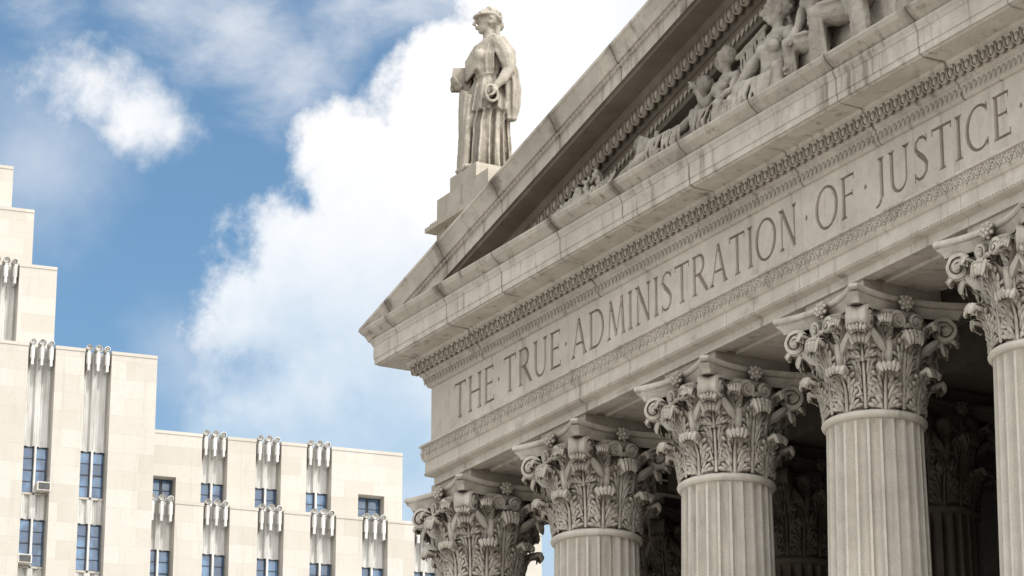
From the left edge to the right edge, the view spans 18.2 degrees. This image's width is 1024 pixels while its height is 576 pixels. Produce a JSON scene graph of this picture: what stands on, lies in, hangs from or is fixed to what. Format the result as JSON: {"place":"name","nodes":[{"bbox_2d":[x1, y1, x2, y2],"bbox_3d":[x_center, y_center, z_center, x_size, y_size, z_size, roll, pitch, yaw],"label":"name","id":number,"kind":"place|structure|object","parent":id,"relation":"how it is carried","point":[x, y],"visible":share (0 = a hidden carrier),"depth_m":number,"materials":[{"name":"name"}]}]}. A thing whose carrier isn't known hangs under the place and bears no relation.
{"place":"outdoors","nodes":[
{"label":"outdoors","id":0,"kind":"place"},
{"bbox_2d":[0,165,541,575],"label":"office building","id":1,"kind":"structure","parent":0,"point":[133,492],"depth_m":156.92,"materials":[{"name":"stone"}]},
{"bbox_2d":[18,519,29,568],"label":"window","id":2,"kind":"structure","parent":1,"relation":"in","point":[24,535],"depth_m":152.86,"materials":[{"name":"blue glass"}]},
{"bbox_2d":[18,553,31,565],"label":"air conditioner","id":3,"kind":"object","parent":1,"relation":"attached to","point":[24,559],"visible":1,"depth_m":151.79,"materials":[{"name":"white metal"}]},
{"bbox_2d":[21,446,33,494],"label":"window","id":4,"kind":"structure","parent":1,"relation":"in","point":[28,454],"depth_m":153.91,"materials":[{"name":"blue glass"}]},
{"bbox_2d":[30,520,43,569],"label":"window","id":5,"kind":"structure","parent":1,"relation":"in","point":[38,525],"depth_m":152.97,"materials":[{"name":"blue glass"}]},
{"bbox_2d":[33,447,47,495],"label":"window","id":6,"kind":"structure","parent":1,"relation":"in","point":[41,456],"depth_m":154.21,"materials":[{"name":"blue glass"}]},
{"bbox_2d":[35,481,50,493],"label":"air conditioner","id":7,"kind":"object","parent":1,"relation":"attached to","point":[41,487],"visible":1,"depth_m":153.18,"materials":[{"name":"white metal"}]},
{"bbox_2d":[75,524,86,572],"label":"window","id":8,"kind":"structure","parent":1,"relation":"in","point":[81,528],"depth_m":153.64,"materials":[{"name":"blue glass"}]},
{"bbox_2d":[79,451,89,499],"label":"window","id":9,"kind":"structure","parent":1,"relation":"in","point":[85,456],"depth_m":154.77,"materials":[{"name":"blue glass"}]},
{"bbox_2d":[87,525,100,573],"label":"window","id":10,"kind":"structure","parent":1,"relation":"in","point":[95,530],"depth_m":153.87,"materials":[{"name":"blue glass"}]},
{"bbox_2d":[90,453,103,500],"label":"window","id":11,"kind":"structure","parent":1,"relation":"in","point":[98,458],"depth_m":155.00,"materials":[{"name":"blue glass"}]},
{"bbox_2d":[150,550,155,575],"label":"window","id":12,"kind":"structure","parent":1,"relation":"in","point":[153,552],"depth_m":156.25,"materials":[{"name":"blue glass"}]},
{"bbox_2d":[153,479,160,500],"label":"window","id":13,"kind":"structure","parent":1,"relation":"in","point":[156,482],"depth_m":160.62,"materials":[{"name":"blue glass"}]},
{"bbox_2d":[158,550,168,575],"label":"window","id":14,"kind":"structure","parent":1,"relation":"in","point":[163,567],"depth_m":156.41,"materials":[{"name":"blue glass"}]},
{"bbox_2d":[161,480,171,501],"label":"window","id":15,"kind":"structure","parent":1,"relation":"in","point":[166,485],"depth_m":160.78,"materials":[{"name":"blue glass"}]},
{"bbox_2d":[200,483,209,502],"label":"window","id":16,"kind":"structure","parent":1,"relation":"in","point":[205,488],"depth_m":161.45,"materials":[{"name":"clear glass"}]},
{"bbox_2d":[202,554,210,575],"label":"window","id":17,"kind":"structure","parent":1,"relation":"in","point":[206,558],"depth_m":157.13,"materials":[{"name":"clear glass"}]},
{"bbox_2d":[212,484,222,506],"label":"window","id":18,"kind":"structure","parent":1,"relation":"in","point":[217,489],"depth_m":161.65,"materials":[{"name":"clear glass"}]},
{"bbox_2d":[214,555,223,575],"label":"window","id":19,"kind":"structure","parent":1,"relation":"in","point":[218,560],"depth_m":157.36,"materials":[{"name":"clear glass"}]},
{"bbox_2d":[255,488,262,507],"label":"window","id":20,"kind":"structure","parent":1,"relation":"in","point":[258,492],"depth_m":162.36,"materials":[{"name":"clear glass"}]},
{"bbox_2d":[256,559,264,575],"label":"window","id":21,"kind":"structure","parent":1,"relation":"in","point":[260,571],"depth_m":158.06,"materials":[{"name":"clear glass"}]},
{"bbox_2d":[266,489,275,511],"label":"window","id":22,"kind":"structure","parent":1,"relation":"in","point":[270,494],"depth_m":162.56,"materials":[{"name":"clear glass"}]},
{"bbox_2d":[268,560,277,575],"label":"window","id":23,"kind":"structure","parent":1,"relation":"in","point":[272,564],"depth_m":158.29,"materials":[{"name":"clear glass"}]},
{"bbox_2d":[306,493,313,511],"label":"window","id":24,"kind":"structure","parent":1,"relation":"in","point":[309,496],"depth_m":163.19,"materials":[{"name":"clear glass"}]},
{"bbox_2d":[309,563,317,575],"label":"window","id":25,"kind":"structure","parent":1,"relation":"in","point":[313,569],"depth_m":158.98,"materials":[{"name":"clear glass"}]},
{"bbox_2d":[317,494,326,515],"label":"window","id":26,"kind":"structure","parent":1,"relation":"in","point":[321,498],"depth_m":163.43,"materials":[{"name":"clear glass"}]},
{"bbox_2d":[321,564,330,575],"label":"window","id":27,"kind":"structure","parent":1,"relation":"in","point":[325,568],"depth_m":159.22,"materials":[{"name":"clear glass"}]},
{"bbox_2d":[358,497,366,516],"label":"window","id":28,"kind":"structure","parent":1,"relation":"in","point":[362,502],"depth_m":164.11,"materials":[{"name":"blue glass"}]},
{"bbox_2d":[362,567,369,575],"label":"window","id":29,"kind":"structure","parent":1,"relation":"in","point":[365,571],"depth_m":159.88,"materials":[{"name":"blue glass"}]},
{"bbox_2d":[367,498,379,520],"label":"window","id":30,"kind":"structure","parent":1,"relation":"in","point":[373,505],"depth_m":164.31,"materials":[{"name":"blue glass"}]},
{"bbox_2d":[373,568,382,575],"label":"window","id":31,"kind":"structure","parent":1,"relation":"in","point":[376,572],"depth_m":160.11,"materials":[{"name":"blue glass"}]},
{"bbox_2d":[414,572,421,575],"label":"window","id":32,"kind":"structure","parent":1,"relation":"in","point":[415,573],"depth_m":160.82,"materials":[{"name":"blue glass"}]},
{"bbox_2d":[0,0,647,575],"label":"sky","id":33,"kind":"structure","parent":0,"point":[224,192],"materials":[{"name":"blue"}]},
{"bbox_2d":[358,0,1023,575],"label":"courthouse","id":34,"kind":"structure","parent":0,"point":[708,286],"depth_m":53.77,"materials":[{"name":"stone"}]},
{"bbox_2d":[450,6,520,173],"bbox_3d":[-0.553,-3.970,64.422,1.200,3.717,1.357,10,-21,-27],"label":"statue","id":35,"kind":"object","parent":34,"relation":"on","point":[485,84],"visible":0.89,"depth_m":64.09,"materials":[{"name":"stone"}]}
]}

